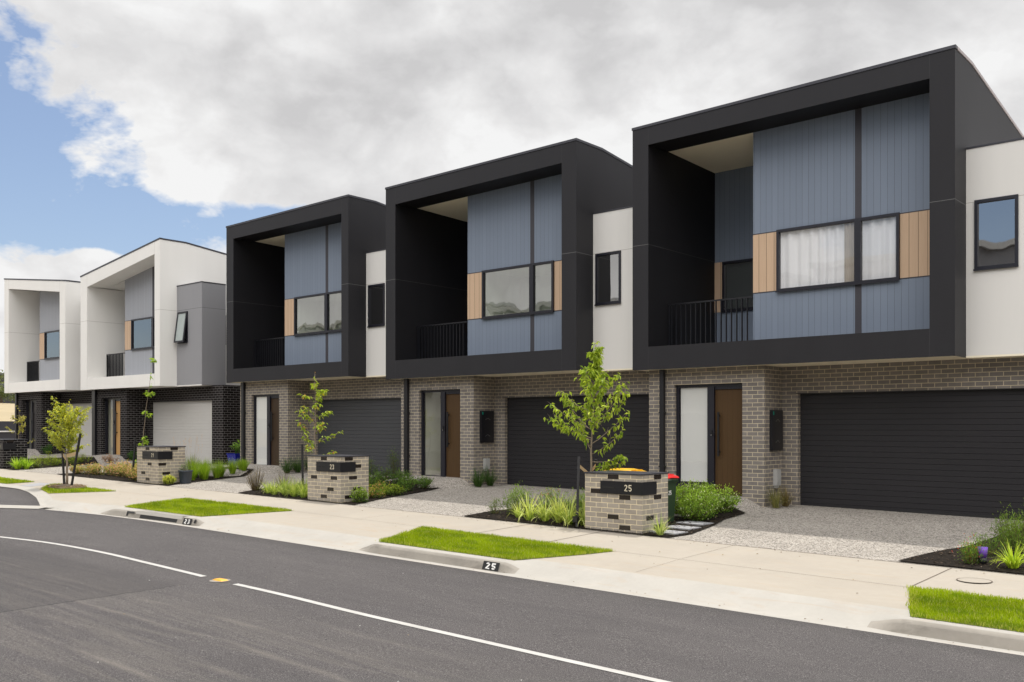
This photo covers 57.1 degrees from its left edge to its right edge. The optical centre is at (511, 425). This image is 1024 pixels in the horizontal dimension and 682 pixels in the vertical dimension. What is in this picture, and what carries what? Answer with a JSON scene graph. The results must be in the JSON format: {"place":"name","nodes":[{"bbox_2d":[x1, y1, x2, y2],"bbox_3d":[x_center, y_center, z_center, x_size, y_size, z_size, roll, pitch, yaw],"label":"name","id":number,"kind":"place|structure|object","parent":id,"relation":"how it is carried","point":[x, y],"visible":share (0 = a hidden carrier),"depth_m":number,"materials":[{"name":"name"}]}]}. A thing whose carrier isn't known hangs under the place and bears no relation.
{"place":"outdoors","nodes":[
{"label":"outdoors","id":0,"kind":"place"},
{"bbox_2d":[0,403,14,420],"bbox_3d":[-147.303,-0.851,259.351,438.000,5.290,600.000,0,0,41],"label":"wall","id":1,"kind":"structure","parent":0,"point":[7,411],"depth_m":91.05,"materials":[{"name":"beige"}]},
{"bbox_2d":[0,477,34,483],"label":"grass verge","id":2,"kind":"object","parent":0,"point":[4,480],"depth_m":27.62,"materials":[{"name":"plant"}]},
{"bbox_2d":[0,487,1023,681],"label":"road","id":3,"kind":"structure","parent":0,"point":[69,614],"depth_m":9.50,"materials":[{"name":"grey asphalt"}]},
{"bbox_2d":[0,505,50,508],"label":"concrete strip","id":4,"kind":"object","parent":3,"relation":"on","point":[20,506],"visible":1,"depth_m":21.50,"materials":[{"name":"concrete"}]},
{"bbox_2d":[0,536,204,576],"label":"line","id":5,"kind":"object","parent":3,"relation":"on","point":[183,571],"visible":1,"depth_m":13.89,"materials":[{"name":"paint"}]},
{"bbox_2d":[233,583,669,681],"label":"line","id":6,"kind":"object","parent":3,"relation":"on","point":[495,644],"visible":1,"depth_m":8.92,"materials":[{"name":"paint"}]},
{"bbox_2d":[0,483,1023,655],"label":"kerb","id":7,"kind":"structure","parent":3,"relation":"on","point":[875,619],"depth_m":11.91,"materials":[{"name":"concrete"}]},
{"bbox_2d":[126,510,196,522],"bbox_3d":[-7.150,1.881,19.477,2.574,0.163,0.340,0,0,38],"label":"drain inlet","id":8,"kind":"object","parent":7,"relation":"in","point":[167,517],"visible":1,"depth_m":19.47,"materials":[{"name":"concrete"}]},
{"bbox_2d":[124,497,292,516],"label":"grass verge","id":9,"kind":"object","parent":7,"relation":"on","point":[194,507],"depth_m":20.23,"materials":[{"name":"plant"}]},
{"bbox_2d":[482,561,499,571],"bbox_3d":[-0.302,2.003,13.442,0.310,0.121,0.045,0,0,41],"label":"kerb number","id":10,"kind":"object","parent":7,"relation":"on","point":[491,566],"visible":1,"depth_m":13.44,"materials":[{"name":"white paint"}]},
{"bbox_2d":[378,526,612,559],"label":"grass verge","id":11,"kind":"object","parent":7,"relation":"on","point":[487,544],"depth_m":14.73,"materials":[{"name":"plant"}]},
{"bbox_2d":[905,585,1023,631],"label":"grass verge","id":12,"kind":"object","parent":7,"relation":"on","point":[966,608],"depth_m":10.05,"materials":[{"name":"plant"}]},
{"bbox_2d":[0,469,1023,609],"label":"footpath","id":13,"kind":"structure","parent":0,"point":[874,582],"depth_m":13.79,"materials":[{"name":"concrete"}]},
{"bbox_2d":[40,483,115,492],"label":"grass verge","id":14,"kind":"object","parent":13,"relation":"on","point":[68,490],"depth_m":24.63,"materials":[{"name":"plant"}]},
{"bbox_2d":[47,483,86,488],"bbox_3d":[-12.139,1.629,25.595,1.556,0.095,0.901,0,0,41],"label":"mulch ring","id":15,"kind":"object","parent":14,"relation":"on","point":[62,486],"visible":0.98,"depth_m":25.41,"materials":[{"name":"wood"}]},
{"bbox_2d":[41,396,90,483],"bbox_3d":[-12.204,0.393,25.794,1.493,2.449,1.265,0,0,41],"label":"street tree","id":16,"kind":"object","parent":15,"relation":"on","point":[68,421],"visible":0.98,"depth_m":25.75,"materials":[{"name":"green plant"}]},
{"bbox_2d":[70,433,81,484],"bbox_3d":[-11.819,0.940,25.482,0.349,1.469,0.045,0,0,18],"label":"timber stake","id":17,"kind":"object","parent":15,"relation":"on","point":[76,457],"visible":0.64,"depth_m":25.47,"materials":[{"name":"wood"}]},
{"bbox_2d":[956,578,992,582],"bbox_3d":[5.727,1.913,11.649,0.410,0.001,0.410,0,0,41],"label":"manhole cover","id":18,"kind":"object","parent":13,"relation":"on","point":[975,580],"visible":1,"depth_m":11.64,"materials":[{"name":"concrete"}]},
{"bbox_2d":[0,448,1023,574],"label":"gravel driveway","id":19,"kind":"structure","parent":0,"point":[890,536],"depth_m":17.30,"materials":[{"name":"gravel"}]},
{"bbox_2d":[6,406,34,443],"bbox_3d":[-18.621,0.341,35.557,0.968,2.216,0.722,0,0,12],"label":"young tree","id":20,"kind":"object","parent":19,"relation":"on","point":[21,427],"visible":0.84,"depth_m":35.43,"materials":[{"name":"green plant"}]},
{"bbox_2d":[4,457,97,469],"bbox_3d":[-18.478,1.354,36.122,6.890,0.325,3.925,0,0,41],"label":"mulch bed","id":21,"kind":"object","parent":19,"relation":"on","point":[90,460],"visible":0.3,"depth_m":35.26,"materials":[{"name":"wood"}]},
{"bbox_2d":[7,456,26,468],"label":"grass clump","id":22,"kind":"object","parent":21,"relation":"on","point":[16,465],"visible":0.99,"depth_m":32.59,"materials":[{"name":"green plant"}]},
{"bbox_2d":[58,467,253,484],"bbox_3d":[-10.809,1.472,29.480,7.000,0.327,3.913,0,0,41],"label":"mulch bed","id":23,"kind":"object","parent":19,"relation":"on","point":[112,477],"visible":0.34,"depth_m":28.61,"materials":[{"name":"soil"}]},
{"bbox_2d":[78,462,100,473],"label":"shrub","id":24,"kind":"object","parent":23,"relation":"on","point":[85,469],"visible":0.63,"depth_m":30.15,"materials":[{"name":"beige plant"}]},
{"bbox_2d":[87,462,108,474],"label":"shrub","id":25,"kind":"object","parent":23,"relation":"on","point":[95,469],"visible":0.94,"depth_m":29.73,"materials":[{"name":"beige plant"}]},
{"bbox_2d":[100,461,118,475],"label":"shrub","id":26,"kind":"object","parent":23,"relation":"on","point":[108,471],"visible":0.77,"depth_m":29.37,"materials":[{"name":"beige plant"}]},
{"bbox_2d":[135,358,156,463],"bbox_3d":[-11.034,-0.221,28.247,0.353,3.622,1.296,0,0,-41],"label":"young tree","id":27,"kind":"object","parent":23,"relation":"on","point":[145,412],"visible":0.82,"depth_m":28.12,"materials":[{"name":"green plant"}]},
{"bbox_2d":[162,474,176,483],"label":"yellow plant","id":28,"kind":"object","parent":23,"relation":"on","point":[169,479],"visible":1,"depth_m":26.15,"materials":[{"name":"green plant"}]},
{"bbox_2d":[196,462,213,479],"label":"tussock grass","id":29,"kind":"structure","parent":23,"relation":"on","point":[204,473],"depth_m":27.54,"materials":[{"name":"green plant"}]},
{"bbox_2d":[210,460,224,477],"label":"tussock grass","id":30,"kind":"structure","parent":23,"relation":"on","point":[216,472],"depth_m":28.03,"materials":[{"name":"green plant"}]},
{"bbox_2d":[178,462,192,482],"bbox_3d":[-9.199,1.296,26.525,0.407,0.636,0.457,0,0,41],"label":"nursery pot","id":31,"kind":"object","parent":19,"relation":"on","point":[185,475],"visible":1,"depth_m":26.39,"materials":[{"name":"grey plastic"}]},
{"bbox_2d":[226,440,239,465],"bbox_3d":[-9.466,0.948,32.589,0.619,0.966,0.602,0,0,41],"label":"blue planter","id":32,"kind":"object","parent":19,"relation":"on","point":[234,456],"visible":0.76,"depth_m":32.44,"materials":[{"name":"ceramic"}]},
{"bbox_2d":[224,457,241,473],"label":"tussock grass","id":33,"kind":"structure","parent":19,"relation":"on","point":[231,469],"depth_m":28.90,"materials":[{"name":"green plant"}]},
{"bbox_2d":[275,457,296,472],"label":"grass clump","id":34,"kind":"object","parent":19,"relation":"on","point":[287,467],"visible":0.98,"depth_m":29.59,"materials":[{"name":"green plant"}]},
{"bbox_2d":[238,477,437,503],"bbox_3d":[-3.647,1.558,24.359,5.163,0.346,5.497,0,0,41],"label":"mulch bed","id":35,"kind":"object","parent":19,"relation":"on","point":[261,492],"visible":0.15,"depth_m":23.04,"materials":[{"name":"soil"}]},
{"bbox_2d":[246,467,264,490],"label":"dry shrub","id":36,"kind":"object","parent":35,"relation":"on","point":[253,482],"visible":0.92,"depth_m":24.07,"materials":[{"name":"brown plant"}]},
{"bbox_2d":[283,480,299,496],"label":"grass clump","id":37,"kind":"object","parent":35,"relation":"on","point":[291,487],"visible":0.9,"depth_m":22.44,"materials":[{"name":"green plant"}]},
{"bbox_2d":[290,481,307,497],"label":"grass clump","id":38,"kind":"object","parent":35,"relation":"on","point":[303,492],"visible":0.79,"depth_m":22.20,"materials":[{"name":"green plant"}]},
{"bbox_2d":[296,377,343,454],"bbox_3d":[-4.845,0.167,23.419,1.070,3.020,1.286,0,0,41],"label":"young tree","id":39,"kind":"object","parent":35,"relation":"on","point":[319,395],"visible":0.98,"depth_m":23.35,"materials":[{"name":"green plant"}]},
{"bbox_2d":[349,485,369,502],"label":"shrub","id":40,"kind":"object","parent":35,"relation":"on","point":[361,493],"visible":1,"depth_m":21.04,"materials":[{"name":"green plant"}]},
{"bbox_2d":[369,484,385,497],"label":"shrub","id":41,"kind":"object","parent":35,"relation":"on","point":[377,493],"visible":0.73,"depth_m":21.92,"materials":[{"name":"green plant"}]},
{"bbox_2d":[369,469,388,483],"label":"shrub","id":42,"kind":"object","parent":35,"relation":"on","point":[377,477],"visible":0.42,"depth_m":23.90,"materials":[{"name":"green plant"}]},
{"bbox_2d":[369,478,396,492],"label":"shrub","id":43,"kind":"object","parent":35,"relation":"on","point":[379,485],"visible":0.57,"depth_m":22.66,"materials":[{"name":"green plant"}]},
{"bbox_2d":[385,446,400,477],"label":"wispy shrub","id":44,"kind":"object","parent":35,"relation":"on","point":[396,468],"visible":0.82,"depth_m":27.17,"materials":[{"name":"green plant"}]},
{"bbox_2d":[381,484,408,495],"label":"shrub","id":45,"kind":"object","parent":35,"relation":"on","point":[392,491],"visible":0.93,"depth_m":22.46,"materials":[{"name":"green plant"}]},
{"bbox_2d":[384,469,415,484],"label":"shrub","id":46,"kind":"object","parent":35,"relation":"on","point":[397,477],"visible":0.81,"depth_m":24.30,"materials":[{"name":"green plant"}]},
{"bbox_2d":[392,475,417,491],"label":"shrub","id":47,"kind":"object","parent":35,"relation":"on","point":[406,485],"visible":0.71,"depth_m":23.23,"materials":[{"name":"green plant"}]},
{"bbox_2d":[413,475,433,488],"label":"shrub","id":48,"kind":"object","parent":35,"relation":"on","point":[426,482],"visible":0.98,"depth_m":23.64,"materials":[{"name":"green plant"}]},
{"bbox_2d":[466,466,487,486],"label":"grass clump","id":49,"kind":"object","parent":19,"relation":"on","point":[477,481],"visible":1,"depth_m":24.41,"materials":[{"name":"green plant"}]},
{"bbox_2d":[479,466,503,485],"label":"grass clump","id":50,"kind":"object","parent":19,"relation":"on","point":[489,482],"visible":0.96,"depth_m":24.68,"materials":[{"name":"green plant"}]},
{"bbox_2d":[462,502,744,536],"bbox_3d":[2.116,1.657,18.450,4.872,0.356,4.139,0,0,41],"label":"mulch bed","id":51,"kind":"object","parent":19,"relation":"on","point":[504,514],"visible":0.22,"depth_m":17.65,"materials":[{"name":"soil"}]},
{"bbox_2d":[497,481,534,514],"bbox_3d":[0.134,1.417,18.522,0.883,0.691,0.668,0,0,-8],"label":"feathery shrub","id":52,"kind":"object","parent":51,"relation":"on","point":[511,497],"visible":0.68,"depth_m":18.52,"materials":[{"name":"green plant"}]},
{"bbox_2d":[517,489,540,523],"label":"grass clump","id":53,"kind":"object","parent":51,"relation":"on","point":[529,515],"visible":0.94,"depth_m":17.65,"materials":[{"name":"green plant"}]},
{"bbox_2d":[523,493,560,520],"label":"grass clump","id":54,"kind":"object","parent":51,"relation":"on","point":[545,516],"visible":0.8,"depth_m":17.52,"materials":[{"name":"green plant"}]},
{"bbox_2d":[532,486,568,515],"bbox_3d":[0.790,1.454,18.162,0.864,0.628,0.738,0,0,41],"label":"flowering shrub","id":55,"kind":"object","parent":51,"relation":"on","point":[553,498],"visible":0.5,"depth_m":18.16,"materials":[{"name":"green plant"}]},
{"bbox_2d":[536,490,569,525],"bbox_3d":[0.863,1.510,17.281,0.987,0.777,1.002,0,0,41],"label":"grass clump","id":56,"kind":"object","parent":51,"relation":"on","point":[557,517],"visible":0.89,"depth_m":17.23,"materials":[{"name":"green plant"}]},
{"bbox_2d":[540,489,585,528],"bbox_3d":[1.004,1.485,17.032,1.133,0.730,1.131,0,0,28],"label":"grass clump","id":57,"kind":"object","parent":51,"relation":"on","point":[567,516],"visible":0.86,"depth_m":17.03,"materials":[{"name":"green plant"}]},
{"bbox_2d":[563,486,584,516],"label":"feathery shrub","id":58,"kind":"object","parent":51,"relation":"on","point":[580,500],"visible":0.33,"depth_m":17.79,"materials":[{"name":"green plant"}]},
{"bbox_2d":[566,499,584,526],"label":"grass clump","id":59,"kind":"object","parent":51,"relation":"on","point":[583,519],"visible":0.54,"depth_m":16.88,"materials":[{"name":"green plant"}]},
{"bbox_2d":[576,457,579,526],"bbox_3d":[1.190,1.195,16.975,0.045,1.268,0.577,0,0,8],"label":"timber stake","id":60,"kind":"object","parent":51,"relation":"on","point":[578,483],"visible":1,"depth_m":16.98,"materials":[{"name":"wood"}]},
{"bbox_2d":[543,341,629,470],"bbox_3d":[1.473,0.094,17.538,1.776,3.381,1.427,0,0,41],"label":"young tree","id":61,"kind":"object","parent":51,"relation":"on","point":[594,369],"visible":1,"depth_m":17.44,"materials":[{"name":"green plant"}]},
{"bbox_2d":[648,513,672,534],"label":"grass clump","id":62,"kind":"object","parent":51,"relation":"on","point":[659,531],"visible":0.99,"depth_m":15.60,"materials":[{"name":"green plant"}]},
{"bbox_2d":[668,474,678,521],"bbox_3d":[2.671,1.318,17.249,0.632,0.919,0.530,0,0,41],"label":"wheelie bin","id":63,"kind":"object","parent":51,"relation":"on","point":[672,479],"visible":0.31,"depth_m":17.15,"materials":[{"name":"green plastic"}]},
{"bbox_2d":[675,480,702,513],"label":"leafy bush","id":64,"kind":"object","parent":51,"relation":"on","point":[680,490],"visible":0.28,"depth_m":18.16,"materials":[{"name":"green plant"}]},
{"bbox_2d":[674,485,719,521],"bbox_3d":[3.405,1.428,17.432,0.918,0.680,0.846,0,0,41],"label":"leafy bush","id":65,"kind":"object","parent":51,"relation":"on","point":[691,510],"visible":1,"depth_m":17.31,"materials":[{"name":"green plant"}]},
{"bbox_2d":[676,478,721,499],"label":"leafy bush","id":66,"kind":"object","parent":51,"relation":"on","point":[700,486],"visible":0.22,"depth_m":18.75,"materials":[{"name":"green plant"}]},
{"bbox_2d":[678,486,727,517],"bbox_3d":[3.641,1.422,17.828,0.888,0.639,0.953,0,0,41],"label":"leafy bush","id":67,"kind":"object","parent":51,"relation":"on","point":[712,500],"visible":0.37,"depth_m":17.73,"materials":[{"name":"green plant"}]},
{"bbox_2d":[702,484,743,513],"bbox_3d":[4.052,1.393,18.307,0.896,0.640,0.920,0,0,41],"label":"leafy bush","id":68,"kind":"object","parent":51,"relation":"on","point":[733,501],"visible":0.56,"depth_m":18.16,"materials":[{"name":"green plant"}]},
{"bbox_2d":[668,525,700,529],"bbox_3d":[2.977,1.786,16.482,0.540,0.032,0.400,0,0,44],"label":"stepping stone","id":69,"kind":"object","parent":19,"relation":"on","point":[681,527],"visible":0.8,"depth_m":16.38,"materials":[{"name":"stone"}]},
{"bbox_2d":[676,521,713,525],"bbox_3d":[3.313,1.766,17.024,0.540,0.032,0.400,0,0,44],"label":"stepping stone","id":70,"kind":"object","parent":19,"relation":"on","point":[695,523],"visible":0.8,"depth_m":16.98,"materials":[{"name":"stone"}]},
{"bbox_2d":[758,484,789,507],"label":"grass clump","id":71,"kind":"object","parent":19,"relation":"on","point":[775,502],"visible":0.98,"depth_m":19.21,"materials":[{"name":"green plant"}]},
{"bbox_2d":[778,487,799,505],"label":"grass clump","id":72,"kind":"object","parent":19,"relation":"on","point":[786,501],"visible":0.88,"depth_m":19.44,"materials":[{"name":"green plant"}]},
{"bbox_2d":[898,530,1023,573],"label":"mulch bed","id":73,"kind":"object","parent":19,"relation":"on","point":[947,557],"visible":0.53,"depth_m":13.02,"materials":[{"name":"soil"}]},
{"bbox_2d":[952,533,986,563],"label":"flowering shrub","id":74,"kind":"object","parent":73,"relation":"on","point":[969,555],"visible":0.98,"depth_m":12.73,"materials":[{"name":"green plant"}]},
{"bbox_2d":[977,546,987,563],"bbox_3d":[6.371,1.761,12.732,0.129,0.240,0.129,0,0,41],"label":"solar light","id":75,"kind":"object","parent":73,"relation":"on","point":[984,552],"visible":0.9,"depth_m":12.68,"materials":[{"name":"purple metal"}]},
{"bbox_2d":[966,530,1006,556],"bbox_3d":[6.709,1.659,13.359,0.566,0.413,0.579,0,0,41],"label":"feathery shrub","id":76,"kind":"object","parent":73,"relation":"on","point":[990,553],"visible":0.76,"depth_m":13.34,"materials":[{"name":"green plant"}]},
{"bbox_2d":[983,538,1023,568],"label":"grass clump","id":77,"kind":"object","parent":73,"relation":"on","point":[1012,562],"visible":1,"depth_m":12.33,"materials":[{"name":"green plant"}]},
{"bbox_2d":[983,504,1023,542],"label":"feathery shrub","id":78,"kind":"object","parent":73,"relation":"on","point":[1008,524],"visible":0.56,"depth_m":14.44,"materials":[{"name":"green plant"}]},
{"bbox_2d":[990,512,1023,552],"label":"feathery shrub","id":79,"kind":"object","parent":73,"relation":"on","point":[1014,539],"visible":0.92,"depth_m":13.61,"materials":[{"name":"green plant"}]},
{"bbox_2d":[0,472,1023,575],"bbox_3d":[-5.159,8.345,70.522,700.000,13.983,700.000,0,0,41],"label":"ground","id":80,"kind":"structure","parent":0,"point":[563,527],"depth_m":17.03,"materials":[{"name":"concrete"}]},
{"bbox_2d":[0,421,14,438],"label":"dark fence","id":81,"kind":"object","parent":80,"relation":"on","point":[5,433],"depth_m":56.59,"materials":[{"name":"metal"}]},
{"bbox_2d":[0,439,27,470],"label":"letterbox","id":82,"kind":"object","parent":80,"relation":"on","point":[10,449],"visible":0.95,"depth_m":33.45,"materials":[{"name":"black brick"}]},
{"bbox_2d":[4,278,91,454],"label":"townhouse","id":83,"kind":"structure","parent":80,"relation":"on","point":[42,341],"depth_m":42.64,"materials":[{"name":"paint"}]},
{"bbox_2d":[31,403,35,448],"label":"front door","id":84,"kind":"structure","parent":83,"relation":"in","point":[33,421],"depth_m":43.16,"materials":[{"name":"wood"}]},
{"bbox_2d":[44,330,59,359],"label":"window","id":85,"kind":"structure","parent":83,"relation":"in","point":[51,338],"depth_m":43.15,"materials":[{"name":"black glass"}]},
{"bbox_2d":[66,403,91,454],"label":"garage door","id":86,"kind":"structure","parent":83,"relation":"in","point":[87,427],"depth_m":41.27,"materials":[{"name":"metal"}]},
{"bbox_2d":[80,238,239,464],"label":"townhouse","id":87,"kind":"structure","parent":80,"relation":"on","point":[162,301],"depth_m":36.19,"materials":[{"name":"paint"}]},
{"bbox_2d":[113,401,119,454],"bbox_3d":[-15.745,0.099,37.729,0.807,2.197,0.135,0,0,41],"label":"front door","id":88,"kind":"structure","parent":87,"relation":"in","point":[117,413],"depth_m":37.85,"materials":[{"name":"brown wood"}]},
{"bbox_2d":[130,316,154,350],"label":"window","id":89,"kind":"structure","parent":87,"relation":"in","point":[142,329],"depth_m":37.91,"materials":[{"name":"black glass"}]},
{"bbox_2d":[174,311,187,343],"bbox_3d":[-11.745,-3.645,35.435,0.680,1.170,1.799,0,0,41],"label":"window","id":90,"kind":"structure","parent":87,"relation":"in","point":[181,329],"depth_m":34.80,"materials":[{"name":"black glass"}]},
{"bbox_2d":[153,400,211,462],"bbox_3d":[-12.608,0.255,36.011,4.440,2.410,0.006,0,0,41],"label":"garage door","id":91,"kind":"structure","parent":87,"relation":"in","point":[178,420],"depth_m":35.83,"materials":[{"name":"metal"}]},
{"bbox_2d":[136,445,185,487],"bbox_3d":[-10.050,1.208,26.920,1.227,1.264,0.861,0,0,41],"label":"letterbox","id":92,"kind":"object","parent":80,"relation":"on","point":[155,464],"visible":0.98,"depth_m":26.54,"materials":[{"name":"brick"}]},
{"bbox_2d":[226,194,400,476],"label":"townhouse","id":93,"kind":"structure","parent":80,"relation":"on","point":[305,295],"depth_m":30.11,"materials":[{"name":"black"}]},
{"bbox_2d":[268,398,278,465],"bbox_3d":[-7.727,0.208,30.685,0.652,2.237,0.135,0,0,41],"label":"front door","id":94,"kind":"structure","parent":93,"relation":"in","point":[274,401],"depth_m":30.72,"materials":[{"name":"brown wood"}]},
{"bbox_2d":[293,290,340,335],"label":"window","id":95,"kind":"structure","parent":93,"relation":"in","point":[320,313],"depth_m":31.02,"materials":[{"name":"glass"}]},
{"bbox_2d":[318,398,400,476],"bbox_3d":[-4.525,0.375,29.031,4.700,2.410,0.006,0,0,41],"label":"garage door","id":96,"kind":"structure","parent":93,"relation":"in","point":[371,427],"depth_m":29.05,"materials":[{"name":"metal"}]},
{"bbox_2d":[367,283,384,327],"bbox_3d":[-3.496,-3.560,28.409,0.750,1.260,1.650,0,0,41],"label":"window","id":97,"kind":"structure","parent":93,"relation":"in","point":[376,292],"depth_m":27.86,"materials":[{"name":"glass"}]},
{"bbox_2d":[307,454,369,505],"bbox_3d":[-4.018,1.303,21.710,1.227,1.254,0.861,0,0,41],"label":"letterbox","id":98,"kind":"object","parent":80,"relation":"on","point":[333,478],"visible":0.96,"depth_m":21.34,"materials":[{"name":"brick"}]},
{"bbox_2d":[385,138,648,489],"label":"townhouse","id":99,"kind":"structure","parent":80,"relation":"on","point":[509,290],"depth_m":24.66,"materials":[{"name":"black"}]},
{"bbox_2d":[442,394,459,477],"bbox_3d":[-1.598,0.271,25.392,0.688,2.272,0.135,0,0,41],"label":"front door","id":100,"kind":"structure","parent":99,"relation":"in","point":[452,400],"depth_m":25.44,"materials":[{"name":"brown wood"}]},
{"bbox_2d":[481,260,553,319],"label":"window","id":101,"kind":"structure","parent":99,"relation":"in","point":[526,289],"depth_m":25.68,"materials":[{"name":"glass"}]},
{"bbox_2d":[507,395,648,489],"bbox_3d":[1.655,0.470,23.687,4.700,2.440,0.022,0,0,41],"label":"garage door","id":102,"kind":"structure","parent":99,"relation":"in","point":[539,454],"depth_m":24.00,"materials":[{"name":"metal"}]},
{"bbox_2d":[594,250,620,305],"bbox_3d":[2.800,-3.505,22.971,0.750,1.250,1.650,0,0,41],"label":"window","id":103,"kind":"structure","parent":99,"relation":"in","point":[608,264],"depth_m":22.41,"materials":[{"name":"glass"}]},
{"bbox_2d":[584,470,668,537],"bbox_3d":[2.006,1.421,16.508,1.227,1.219,0.861,0,0,41],"label":"letterbox","id":104,"kind":"object","parent":80,"relation":"on","point":[632,502],"visible":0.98,"depth_m":16.16,"materials":[{"name":"brick"}]},
{"bbox_2d":[632,44,1023,519],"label":"townhouse","id":105,"kind":"structure","parent":80,"relation":"on","point":[828,291],"depth_m":18.89,"materials":[{"name":"black"}]},
{"bbox_2d":[710,389,741,495],"bbox_3d":[4.590,0.351,20.048,0.740,2.272,0.135,0,0,41],"label":"front door","id":106,"kind":"structure","parent":105,"relation":"in","point":[728,402],"depth_m":20.06,"materials":[{"name":"brown wood"}]},
{"bbox_2d":[722,258,752,312],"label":"window","id":107,"kind":"structure","parent":105,"relation":"in","point":[737,275],"depth_m":22.83,"materials":[{"name":"glass"}]},
{"bbox_2d":[775,212,899,292],"bbox_3d":[6.526,-3.453,18.945,2.529,1.315,0.147,0,0,41],"label":"window","id":108,"kind":"structure","parent":105,"relation":"in","point":[864,250],"depth_m":18.94,"materials":[{"name":"glass"}]},
{"bbox_2d":[800,389,1023,519],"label":"garage door","id":109,"kind":"structure","parent":105,"relation":"in","point":[952,452],"depth_m":18.31,"materials":[{"name":"metal"}]},
{"bbox_2d":[973,194,1018,270],"bbox_3d":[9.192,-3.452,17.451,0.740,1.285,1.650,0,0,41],"label":"window","id":110,"kind":"structure","parent":105,"relation":"in","point":[996,219],"depth_m":16.87,"materials":[{"name":"glass"}]},
{"bbox_2d":[0,0,1023,372],"label":"sky","id":111,"kind":"structure","parent":0,"point":[126,125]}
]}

